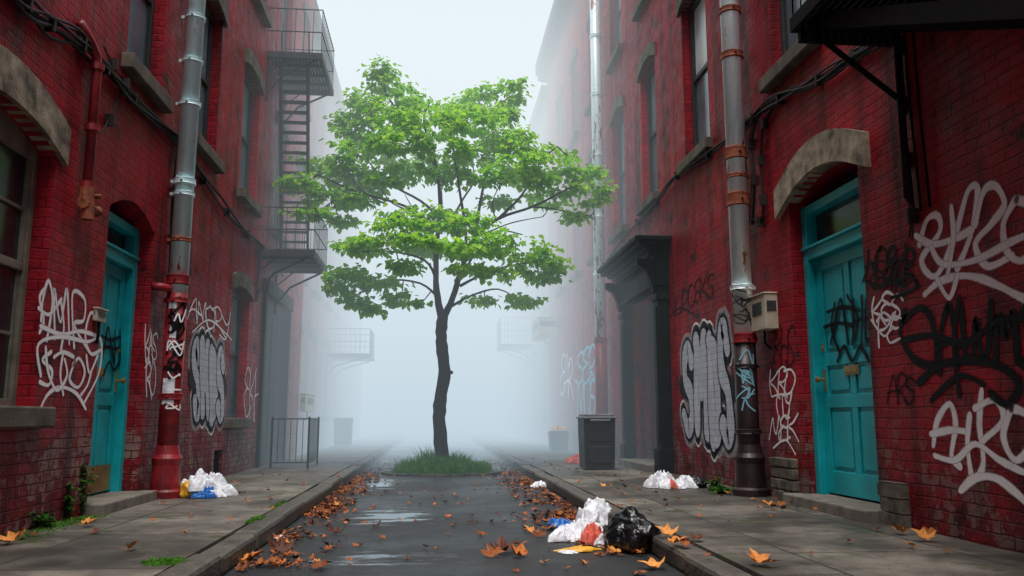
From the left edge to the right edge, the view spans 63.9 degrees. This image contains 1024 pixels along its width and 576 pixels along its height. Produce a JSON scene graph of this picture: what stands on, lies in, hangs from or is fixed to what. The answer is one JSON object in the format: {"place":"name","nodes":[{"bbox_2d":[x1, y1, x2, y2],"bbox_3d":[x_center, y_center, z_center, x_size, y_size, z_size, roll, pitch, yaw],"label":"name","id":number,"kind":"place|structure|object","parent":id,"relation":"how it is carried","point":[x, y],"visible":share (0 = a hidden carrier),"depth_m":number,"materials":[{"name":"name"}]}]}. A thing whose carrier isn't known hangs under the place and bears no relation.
{"place":"outdoors","nodes":[
{"label":"outdoors","id":0,"kind":"place"},
{"bbox_2d":[1,522,67,542],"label":"grass","id":1,"kind":"structure","parent":0,"point":[36,529],"depth_m":5.32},
{"bbox_2d":[0,423,424,575],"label":"pavement","id":2,"kind":"structure","parent":0,"point":[77,550],"depth_m":5.60,"materials":[{"name":"concrete"}]},
{"bbox_2d":[0,531,22,541],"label":"fallen leaf","id":3,"kind":"object","parent":2,"relation":"on","point":[11,536],"visible":1,"depth_m":4.82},
{"bbox_2d":[28,510,56,526],"bbox_3d":[-3.163,1.556,5.527,0.178,0.121,0.269,5,-10,-29],"label":"weed plant","id":4,"kind":"object","parent":2,"relation":"on","point":[45,515],"visible":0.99,"depth_m":5.49,"materials":[{"name":"green plant"}]},
{"bbox_2d":[63,480,86,517],"bbox_3d":[-3.227,1.550,6.000,0.148,0.278,0.213,-3,-10,20],"label":"weed plant","id":5,"kind":"object","parent":2,"relation":"on","point":[68,508],"visible":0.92,"depth_m":5.98,"materials":[{"name":"green plant"}]},
{"bbox_2d":[53,513,107,526],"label":"grass","id":6,"kind":"structure","parent":2,"relation":"on","point":[69,523],"depth_m":5.91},
{"bbox_2d":[79,463,97,512],"bbox_3d":[-3.252,1.520,6.228,0.179,0.408,0.183,1,-9,-5],"label":"weed plant","id":7,"kind":"object","parent":2,"relation":"on","point":[85,469],"visible":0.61,"depth_m":6.23,"materials":[{"name":"green plant"}]},
{"bbox_2d":[140,556,191,565],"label":"grass","id":8,"kind":"structure","parent":2,"relation":"on","point":[162,561],"depth_m":4.20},
{"bbox_2d":[179,481,193,497],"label":"rubbish bag","id":9,"kind":"object","parent":2,"relation":"on","point":[185,492],"visible":0.39,"depth_m":7.58,"materials":[{"name":"yellow plastic"}]},
{"bbox_2d":[180,468,227,490],"bbox_3d":[-2.942,1.799,7.727,0.458,0.196,0.355,-1,-9,8],"label":"plastic bag","id":10,"kind":"object","parent":9,"relation":"on","point":[201,479],"visible":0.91,"depth_m":7.69,"materials":[{"name":"plastic"}]},
{"bbox_2d":[190,486,216,497],"bbox_3d":[-2.806,1.892,7.656,0.199,0.105,0.329,-4,-10,21],"label":"plastic wrapper","id":11,"kind":"object","parent":2,"relation":"on","point":[206,492],"visible":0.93,"depth_m":7.56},
{"bbox_2d":[210,482,237,496],"bbox_3d":[-2.762,1.889,7.732,0.372,0.135,0.247,4,-10,-23],"label":"plastic bag","id":12,"kind":"object","parent":2,"relation":"on","point":[230,490],"visible":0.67,"depth_m":7.77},
{"bbox_2d":[269,417,319,467],"bbox_3d":[-3.133,2.361,12.637,0.506,0.750,1.167,-4,-10,23],"label":"metal railing","id":13,"kind":"object","parent":2,"relation":"on","point":[310,440],"visible":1,"depth_m":12.28,"materials":[{"name":"grey metal"}]},
{"bbox_2d":[333,418,353,445],"bbox_3d":[-4.486,3.812,21.830,0.490,0.720,0.582,1,-9,-5],"label":"rubbish bin","id":14,"kind":"object","parent":2,"relation":"on","point":[343,428],"visible":1,"depth_m":21.61,"materials":[{"name":"plastic"}]},
{"bbox_2d":[297,0,373,455],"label":"brick building","id":15,"kind":"structure","parent":0,"point":[340,397],"depth_m":22.24,"materials":[{"name":"brick"}]},
{"bbox_2d":[299,393,315,419],"bbox_3d":[-4.188,2.447,16.845,0.135,0.537,1.270,1,-9,-5],"label":"meter box","id":16,"kind":"object","parent":15,"relation":"attached to","point":[307,402],"visible":0.99,"depth_m":16.46,"materials":[{"name":"paint"}]},
{"bbox_2d":[307,329,318,421],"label":"window","id":17,"kind":"structure","parent":15,"relation":"in","point":[314,334],"depth_m":20.22,"materials":[{"name":"paint"}]},
{"bbox_2d":[312,222,322,300],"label":"window","id":18,"kind":"structure","parent":15,"relation":"in","point":[315,293],"depth_m":20.13,"materials":[{"name":"glass"}]},
{"bbox_2d":[317,96,326,187],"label":"window","id":19,"kind":"structure","parent":15,"relation":"in","point":[322,101],"depth_m":21.09,"materials":[{"name":"paint"}]},
{"bbox_2d":[321,338,329,420],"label":"window","id":20,"kind":"structure","parent":15,"relation":"in","point":[323,418],"depth_m":22.27,"materials":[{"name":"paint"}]},
{"bbox_2d":[325,229,333,311],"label":"window","id":21,"kind":"structure","parent":15,"relation":"in","point":[330,235],"depth_m":22.57,"materials":[{"name":"glass"}]},
{"bbox_2d":[324,328,374,384],"bbox_3d":[-4.519,1.944,23.008,1.204,1.459,1.700,1,-9,-5],"label":"fire escape","id":22,"kind":"object","parent":15,"relation":"attached to","point":[352,357],"visible":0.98,"depth_m":22.35,"materials":[{"name":"grey metal"}]},
{"bbox_2d":[360,419,496,437],"bbox_3d":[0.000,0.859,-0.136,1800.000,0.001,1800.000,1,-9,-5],"label":"ground","id":23,"kind":"structure","parent":0,"point":[369,427],"depth_m":134.75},
{"bbox_2d":[0,0,314,535],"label":"brick building","id":24,"kind":"structure","parent":23,"relation":"on","point":[74,396],"depth_m":7.45,"materials":[{"name":"red brick"}]},
{"bbox_2d":[0,44,70,427],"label":"window","id":25,"kind":"structure","parent":24,"relation":"in","point":[18,157],"depth_m":5.43,"materials":[{"name":"black glass"}]},
{"bbox_2d":[75,19,104,220],"bbox_3d":[-3.131,-1.226,6.120,0.150,1.454,0.476,0,-9,0],"label":"standpipe","id":26,"kind":"object","parent":24,"relation":"attached to","point":[87,195],"visible":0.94,"depth_m":6.11,"materials":[{"name":"metal"}]},
{"bbox_2d":[11,0,177,146],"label":"cable bundle","id":27,"kind":"object","parent":24,"relation":"attached to","point":[48,22],"visible":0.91,"depth_m":5.94,"materials":[{"name":"rubber"}]},
{"bbox_2d":[92,307,108,343],"bbox_3d":[-3.239,0.299,6.453,0.052,0.278,0.210,1,-9,-5],"label":"meter box","id":28,"kind":"object","parent":24,"relation":"attached to","point":[99,315],"visible":1,"depth_m":6.43,"materials":[{"name":"paint"}]},
{"bbox_2d":[87,211,139,494],"bbox_3d":[-3.497,0.555,7.019,0.135,2.400,1.084,1,-9,-5],"label":"door","id":29,"kind":"structure","parent":24,"relation":"in","point":[123,239],"depth_m":7.32,"materials":[{"name":"teal paint"}]},
{"bbox_2d":[99,46,129,134],"bbox_3d":[-3.213,-1.514,6.609,0.074,0.705,0.460,1,-9,-5],"label":"cable bundle","id":30,"kind":"object","parent":24,"relation":"attached to","point":[109,120],"visible":0.88,"depth_m":6.59,"materials":[{"name":"rubber"}]},
{"bbox_2d":[121,0,173,113],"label":"window","id":31,"kind":"structure","parent":24,"relation":"in","point":[136,62],"depth_m":7.60,"materials":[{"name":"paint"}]},
{"bbox_2d":[152,282,172,292],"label":"pipe branch","id":32,"kind":"object","parent":24,"relation":"attached to","point":[167,288],"visible":0.73,"depth_m":7.71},
{"bbox_2d":[167,143,177,273],"bbox_3d":[-3.365,-0.741,8.187,0.083,1.503,0.115,1,-9,-5],"label":"cable bundle","id":33,"kind":"object","parent":24,"relation":"attached to","point":[172,188],"visible":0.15,"depth_m":8.14,"materials":[{"name":"rubber"}]},
{"bbox_2d":[149,0,205,498],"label":"drainpipe","id":34,"kind":"object","parent":24,"relation":"attached to","point":[166,458],"visible":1,"depth_m":7.90,"materials":[{"name":"grey metal"}]},
{"bbox_2d":[196,0,228,173],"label":"window","id":35,"kind":"structure","parent":24,"relation":"in","point":[203,149],"depth_m":9.82,"materials":[{"name":"paint"}]},
{"bbox_2d":[224,271,254,428],"bbox_3d":[-3.736,0.836,11.157,0.260,2.100,1.200,1,-9,-5],"label":"window","id":36,"kind":"structure","parent":24,"relation":"in","point":[241,281],"depth_m":11.42,"materials":[{"name":"paint"}]},
{"bbox_2d":[195,162,284,276],"bbox_3d":[-3.641,-0.862,11.178,0.081,0.462,5.833,1,-9,-5],"label":"cable bundle","id":37,"kind":"object","parent":24,"relation":"attached to","point":[204,180],"visible":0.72,"depth_m":10.18,"materials":[{"name":"rubber"}]},
{"bbox_2d":[236,48,264,217],"bbox_3d":[-3.736,-2.206,11.639,0.260,2.200,1.200,1,-9,-5],"label":"window","id":38,"kind":"structure","parent":24,"relation":"in","point":[243,195],"depth_m":11.89,"materials":[{"name":"paint"}]},
{"bbox_2d":[253,0,271,27],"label":"window","id":39,"kind":"structure","parent":24,"relation":"in","point":[260,5],"depth_m":12.10,"materials":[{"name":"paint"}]},
{"bbox_2d":[255,278,293,467],"bbox_3d":[-4.005,1.444,13.592,0.290,2.860,2.330,1,-9,-5],"label":"service door","id":40,"kind":"structure","parent":24,"relation":"in","point":[270,324],"depth_m":14.11,"materials":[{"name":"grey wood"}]},
{"bbox_2d":[271,111,289,247],"bbox_3d":[-3.950,-1.848,13.900,0.260,2.200,1.100,1,-9,-5],"label":"window","id":41,"kind":"structure","parent":24,"relation":"in","point":[274,233],"depth_m":14.19,"materials":[{"name":"paint"}]},
{"bbox_2d":[282,0,286,50],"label":"window","id":42,"kind":"structure","parent":24,"relation":"in","point":[284,1],"depth_m":14.73,"materials":[{"name":"glass"}]},
{"bbox_2d":[256,206,327,312],"bbox_3d":[-3.434,-0.397,12.957,0.844,1.439,1.500,1,-9,-5],"label":"fire escape","id":43,"kind":"object","parent":24,"relation":"attached to","point":[297,260],"visible":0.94,"depth_m":12.60,"materials":[{"name":"grey metal"}]},
{"bbox_2d":[266,7,333,249],"bbox_3d":[-3.434,-2.341,13.265,0.844,3.884,1.500,1,-9,-5],"label":"fire escape","id":44,"kind":"object","parent":24,"relation":"attached to","point":[294,76],"visible":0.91,"depth_m":13.24,"materials":[{"name":"grey metal"}]},
{"bbox_2d":[299,2,311,121],"bbox_3d":[-4.128,-4.501,16.236,0.260,2.230,0.900,1,-9,-5],"label":"window","id":45,"kind":"structure","parent":24,"relation":"in","point":[305,6],"depth_m":16.40,"materials":[{"name":"paint"}]},
{"bbox_2d":[156,425,422,575],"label":"kerb","id":46,"kind":"structure","parent":23,"relation":"on","point":[223,557],"depth_m":5.63,"materials":[{"name":"concrete"}]},
{"bbox_2d":[245,515,265,523],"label":"grass","id":47,"kind":"structure","parent":46,"relation":"on","point":[253,519],"depth_m":5.93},
{"bbox_2d":[272,53,618,459],"bbox_3d":[-1.099,-0.463,13.349,5.783,6.919,3.230,1,-9,-5],"label":"tree","id":48,"kind":"object","parent":23,"relation":"on","point":[351,193],"visible":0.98,"depth_m":13.20,"materials":[{"name":"green plant"}]},
{"bbox_2d":[447,425,751,575],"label":"kerb","id":49,"kind":"structure","parent":23,"relation":"on","point":[691,560],"depth_m":5.08,"materials":[{"name":"concrete"}]},
{"bbox_2d":[656,523,678,535],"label":"fallen leaf","id":50,"kind":"object","parent":49,"relation":"on","point":[667,530],"visible":1,"depth_m":5.10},
{"bbox_2d":[664,535,689,542],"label":"fallen leaf","id":51,"kind":"object","parent":49,"relation":"on","point":[675,538],"visible":1,"depth_m":4.75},
{"bbox_2d":[535,0,1023,553],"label":"brick building","id":52,"kind":"structure","parent":23,"relation":"on","point":[891,376],"depth_m":7.21,"materials":[{"name":"red brick"}]},
{"bbox_2d":[531,317,557,344],"bbox_3d":[0.868,1.219,22.375,0.515,0.665,1.752,1,-9,-5],"label":"meter box","id":53,"kind":"object","parent":52,"relation":"attached to","point":[544,328],"visible":1,"depth_m":21.57,"materials":[{"name":"paint"}]},
{"bbox_2d":[554,199,563,297],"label":"window","id":54,"kind":"structure","parent":52,"relation":"in","point":[560,291],"depth_m":21.50,"materials":[{"name":"paint"}]},
{"bbox_2d":[555,87,562,169],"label":"window","id":55,"kind":"structure","parent":52,"relation":"in","point":[559,93],"depth_m":22.13,"materials":[{"name":"paint"}]},
{"bbox_2d":[567,48,578,149],"bbox_3d":[1.510,-4.520,19.468,0.260,2.280,1.000,1,-9,-5],"label":"window","id":56,"kind":"structure","parent":52,"relation":"in","point":[575,135],"depth_m":19.65,"materials":[{"name":"paint"}]},
{"bbox_2d":[569,173,580,282],"bbox_3d":[1.510,-1.443,18.981,0.260,2.550,1.000,1,-9,-5],"label":"window","id":57,"kind":"structure","parent":52,"relation":"in","point":[577,273],"depth_m":19.00,"materials":[{"name":"paint"}]},
{"bbox_2d":[584,7,590,116],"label":"window","id":58,"kind":"structure","parent":52,"relation":"in","point":[587,111],"depth_m":17.49,"materials":[{"name":"paint"}]},
{"bbox_2d":[586,141,593,265],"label":"window","id":59,"kind":"structure","parent":52,"relation":"in","point":[590,261],"depth_m":17.02,"materials":[{"name":"paint"}]},
{"bbox_2d":[589,0,607,413],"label":"drainpipe","id":60,"kind":"object","parent":52,"relation":"attached to","point":[600,338],"visible":0.79,"depth_m":15.36,"materials":[{"name":"metal"}]},
{"bbox_2d":[605,0,622,74],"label":"window","id":61,"kind":"structure","parent":52,"relation":"in","point":[618,49],"depth_m":15.25,"materials":[{"name":"paint"}]},
{"bbox_2d":[608,95,626,243],"bbox_3d":[1.925,-2.137,14.605,0.260,2.550,1.100,1,-9,-5],"label":"window","id":62,"kind":"structure","parent":52,"relation":"in","point":[621,229],"depth_m":14.88,"materials":[{"name":"paint"}]},
{"bbox_2d":[631,0,647,21],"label":"window","id":63,"kind":"structure","parent":52,"relation":"in","point":[641,4],"depth_m":13.03,"materials":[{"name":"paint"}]},
{"bbox_2d":[636,42,659,215],"bbox_3d":[2.118,-2.460,12.564,0.260,2.550,1.050,1,-9,-5],"label":"window","id":64,"kind":"structure","parent":52,"relation":"in","point":[649,50],"depth_m":12.81,"materials":[{"name":"glass"}]},
{"bbox_2d":[606,139,725,260],"bbox_3d":[2.082,-1.186,11.996,0.078,0.353,6.597,1,-9,-5],"label":"cable bundle","id":65,"kind":"object","parent":52,"relation":"attached to","point":[709,153],"visible":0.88,"depth_m":11.35,"materials":[{"name":"rubber"}]},
{"bbox_2d":[676,0,713,175],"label":"window","id":66,"kind":"structure","parent":52,"relation":"in","point":[703,141],"depth_m":10.58,"materials":[{"name":"glass"}]},
{"bbox_2d":[719,0,769,496],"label":"drainpipe","id":67,"kind":"object","parent":52,"relation":"attached to","point":[749,457],"visible":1,"depth_m":8.13,"materials":[{"name":"grey metal"}]},
{"bbox_2d":[747,120,758,224],"bbox_3d":[2.430,-1.159,8.243,0.074,1.036,0.241,1,-9,-5],"label":"cable bundle","id":68,"kind":"object","parent":52,"relation":"attached to","point":[754,182],"visible":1,"depth_m":8.25,"materials":[{"name":"rubber"}]},
{"bbox_2d":[749,292,778,348],"bbox_3d":[2.409,0.326,7.869,0.145,0.527,0.389,1,-9,-5],"label":"meter box","id":69,"kind":"object","parent":52,"relation":"attached to","point":[764,311],"visible":1,"depth_m":7.73,"materials":[{"name":"paint"}]},
{"bbox_2d":[750,104,777,226],"bbox_3d":[2.453,-1.159,8.004,0.074,1.096,0.900,1,-9,-5],"label":"cable bundle","id":70,"kind":"object","parent":52,"relation":"attached to","point":[763,202],"visible":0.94,"depth_m":8.03,"materials":[{"name":"rubber"}]},
{"bbox_2d":[758,0,819,93],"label":"window","id":71,"kind":"structure","parent":52,"relation":"in","point":[793,52],"depth_m":7.73,"materials":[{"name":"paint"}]},
{"bbox_2d":[744,46,881,130],"bbox_3d":[2.546,-1.775,7.078,0.076,0.447,3.356,1,-9,-5],"label":"cable bundle","id":72,"kind":"object","parent":52,"relation":"attached to","point":[838,67],"visible":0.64,"depth_m":6.92,"materials":[{"name":"rubber"}]},
{"bbox_2d":[801,177,879,501],"bbox_3d":[2.744,0.437,6.720,0.135,2.540,1.234,1,-9,-5],"label":"door","id":73,"kind":"structure","parent":52,"relation":"in","point":[845,452],"depth_m":6.92,"materials":[{"name":"teal paint"}]},
{"bbox_2d":[892,32,912,200],"bbox_3d":[2.674,-1.339,5.640,0.074,1.519,0.057,1,-9,-5],"label":"cable bundle","id":74,"kind":"object","parent":52,"relation":"attached to","point":[905,173],"visible":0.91,"depth_m":5.61,"materials":[{"name":"rubber"}]},
{"bbox_2d":[789,0,1023,210],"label":"fire escape","id":75,"kind":"object","parent":52,"relation":"attached to","point":[830,24],"visible":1,"depth_m":5.37,"materials":[{"name":"black metal"}]},
{"bbox_2d":[906,196,918,240],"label":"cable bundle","id":76,"kind":"object","parent":52,"relation":"attached to","point":[912,215],"visible":1,"depth_m":5.48,"materials":[{"name":"rubber"}]},
{"bbox_2d":[317,0,553,418],"label":"sky","id":77,"kind":"structure","parent":0,"point":[446,47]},
{"bbox_2d":[223,424,685,575],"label":"road","id":78,"kind":"structure","parent":0,"point":[457,552],"depth_m":6.08,"materials":[{"name":"asphalt"}]},
{"bbox_2d":[239,550,264,561],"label":"fallen leaf","id":79,"kind":"object","parent":78,"relation":"on","point":[250,556],"visible":0.81,"depth_m":4.88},
{"bbox_2d":[267,536,294,553],"bbox_3d":[-1.467,1.639,5.211,0.182,0.059,0.215,12,12,-18],"label":"fallen leaf","id":80,"kind":"object","parent":78,"relation":"on","point":[281,545],"visible":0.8,"depth_m":5.24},
{"bbox_2d":[299,559,333,568],"bbox_3d":[-1.100,1.565,4.673,0.161,0.034,0.162,-2,-9,14],"label":"fallen leaf","id":81,"kind":"object","parent":78,"relation":"on","point":[324,562],"visible":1,"depth_m":4.66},
{"bbox_2d":[326,523,345,532],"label":"fallen leaf","id":82,"kind":"object","parent":78,"relation":"on","point":[332,529],"visible":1,"depth_m":6.07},
{"bbox_2d":[30,456,836,566],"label":"leaf litter","id":83,"kind":"object","parent":78,"relation":"on","point":[568,514],"visible":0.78,"depth_m":7.66,"materials":[{"name":"plant"}]},
{"bbox_2d":[381,469,502,476],"bbox_3d":[-1.086,2.877,12.869,1.882,0.043,1.721,1,-9,-5],"label":"stone edging","id":84,"kind":"object","parent":78,"relation":"on","point":[493,472],"visible":0.67,"depth_m":12.15,"materials":[{"name":"stone"}]},
{"bbox_2d":[480,544,503,556],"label":"fallen leaf","id":85,"kind":"object","parent":78,"relation":"on","point":[490,552],"visible":1,"depth_m":5.08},
{"bbox_2d":[484,534,523,550],"bbox_3d":[-0.022,1.626,5.223,0.260,0.085,0.281,-2,-9,10],"label":"fallen leaf","id":86,"kind":"object","parent":78,"relation":"on","point":[501,543],"visible":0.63,"depth_m":5.28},
{"bbox_2d":[511,544,530,555],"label":"fallen leaf","id":87,"kind":"object","parent":78,"relation":"on","point":[520,550],"visible":1,"depth_m":5.09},
{"bbox_2d":[530,480,546,487],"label":"plastic bag","id":88,"kind":"object","parent":78,"relation":"on","point":[539,483],"visible":0.94,"depth_m":10.16,"materials":[{"name":"white plastic"}]},
{"bbox_2d":[547,518,571,528],"bbox_3d":[0.368,1.842,6.470,0.201,0.073,0.384,5,-10,-27],"label":"plastic wrapper","id":89,"kind":"object","parent":78,"relation":"on","point":[558,522],"visible":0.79,"depth_m":6.40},
{"bbox_2d":[548,525,579,541],"bbox_3d":[0.374,1.717,5.777,0.211,0.103,0.326,-6,-11,33],"label":"plastic bag","id":90,"kind":"object","parent":78,"relation":"on","point":[558,534],"visible":0.95,"depth_m":5.71,"materials":[{"name":"plastic"}]},
{"bbox_2d":[554,545,603,551],"bbox_3d":[0.436,1.678,5.297,0.345,0.031,0.096,2,-9,-12],"label":"plastic wrapper","id":91,"kind":"object","parent":78,"relation":"on","point":[579,548],"visible":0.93,"depth_m":5.29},
{"bbox_2d":[563,517,602,536],"bbox_3d":[0.512,1.710,5.859,0.309,0.145,0.456,-8,-12,39],"label":"plastic bag","id":92,"kind":"object","parent":78,"relation":"on","point":[578,526],"visible":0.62,"depth_m":5.83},
{"bbox_2d":[580,522,601,544],"bbox_3d":[0.550,1.674,5.638,0.172,0.145,0.237,-1,-9,4],"label":"plastic bag","id":93,"kind":"object","parent":78,"relation":"on","point":[591,532],"visible":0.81,"depth_m":5.58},
{"bbox_2d":[575,497,611,526],"bbox_3d":[0.658,1.789,6.603,0.394,0.220,0.429,8,-12,-41],"label":"plastic bag","id":94,"kind":"object","parent":78,"relation":"on","point":[597,509],"visible":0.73,"depth_m":6.51,"materials":[{"name":"plastic"}]},
{"bbox_2d":[593,533,607,546],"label":"plastic bag","id":95,"kind":"object","parent":78,"relation":"on","point":[600,540],"visible":0.29,"depth_m":5.46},
{"bbox_2d":[602,506,660,552],"bbox_3d":[0.783,1.573,5.381,0.432,0.281,0.344,-8,-12,41],"label":"rubbish bag","id":96,"kind":"object","parent":78,"relation":"on","point":[627,529],"visible":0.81,"depth_m":5.25,"materials":[{"name":"black plastic"}]},
{"bbox_2d":[639,557,664,567],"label":"fallen leaf","id":97,"kind":"object","parent":78,"relation":"on","point":[652,563],"visible":1,"depth_m":4.69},
{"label":"soil mound","id":98,"kind":"structure","parent":78,"relation":"on","visible":0},
{"bbox_2d":[392,446,491,474],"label":"grass","id":99,"kind":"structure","parent":98,"relation":"on","point":[450,464],"depth_m":12.55,"materials":[{"name":"plant"}]},
{"bbox_2d":[495,85,548,443],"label":"brick building","id":100,"kind":"structure","parent":0,"point":[522,402],"depth_m":30.30,"materials":[{"name":"grey brick"}]},
{"bbox_2d":[496,317,533,370],"bbox_3d":[0.090,1.899,27.520,1.104,1.659,1.700,1,-9,-5],"label":"fire escape","id":101,"kind":"object","parent":100,"relation":"attached to","point":[515,347],"visible":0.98,"depth_m":26.86,"materials":[{"name":"grey metal"}]},
{"bbox_2d":[540,345,548,420],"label":"window","id":102,"kind":"structure","parent":100,"relation":"in","point":[545,349],"depth_m":24.84,"materials":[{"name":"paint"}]},
{"bbox_2d":[565,454,578,462],"bbox_3d":[1.103,2.790,13.465,0.416,0.149,0.362,6,-11,-31],"label":"paper wrapping","id":103,"kind":"object","parent":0,"point":[573,459],"visible":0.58,"depth_m":13.41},
{"bbox_2d":[446,423,1023,575],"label":"pavement","id":104,"kind":"structure","parent":0,"point":[789,536],"depth_m":5.26,"materials":[{"name":"concrete"}]},
{"bbox_2d":[547,431,569,449],"bbox_3d":[1.068,3.491,18.848,0.440,0.420,0.582,1,-9,-5],"label":"rubbish bin","id":105,"kind":"object","parent":104,"relation":"on","point":[558,440],"visible":1,"depth_m":18.62,"materials":[{"name":"plastic"}]},
{"bbox_2d":[576,414,616,468],"bbox_3d":[1.233,2.221,11.947,0.500,0.770,0.582,1,-9,-5],"label":"rubbish bin","id":106,"kind":"object","parent":104,"relation":"on","point":[596,435],"visible":1,"depth_m":11.73,"materials":[{"name":"plastic"}]},
{"bbox_2d":[643,470,675,488],"bbox_3d":[1.597,2.013,8.665,0.353,0.187,0.326,2,-9,-14],"label":"plastic bag","id":107,"kind":"object","parent":104,"relation":"on","point":[659,479],"visible":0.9,"depth_m":8.63,"materials":[{"name":"plastic"}]},
{"bbox_2d":[675,475,698,488],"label":"plastic bag","id":108,"kind":"object","parent":104,"relation":"on","point":[684,481],"visible":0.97,"depth_m":8.62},
{"bbox_2d":[691,475,706,487],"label":"rubbish bag","id":109,"kind":"object","parent":104,"relation":"on","point":[699,481],"visible":0.62,"depth_m":8.67,"materials":[{"name":"black plastic"}]},
{"bbox_2d":[704,477,722,486],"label":"weed plant","id":110,"kind":"object","parent":104,"relation":"on","point":[714,483],"visible":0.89,"depth_m":8.60,"materials":[{"name":"green plant"}]},
{"bbox_2d":[707,483,733,493],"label":"weed plant","id":111,"kind":"object","parent":104,"relation":"on","point":[721,489],"visible":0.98,"depth_m":8.00,"materials":[{"name":"green plant"}]},
{"bbox_2d":[747,548,779,563],"bbox_3d":[1.233,1.341,4.087,0.183,0.048,0.179,12,-3,-44],"label":"fallen leaf","id":112,"kind":"object","parent":104,"relation":"on","point":[755,556],"visible":1,"depth_m":4.11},
{"bbox_2d":[911,527,936,540],"bbox_3d":[2.468,1.476,4.912,0.151,0.041,0.170,2,12,13],"label":"fallen leaf","id":113,"kind":"object","parent":104,"relation":"on","point":[922,533],"visible":1,"depth_m":4.93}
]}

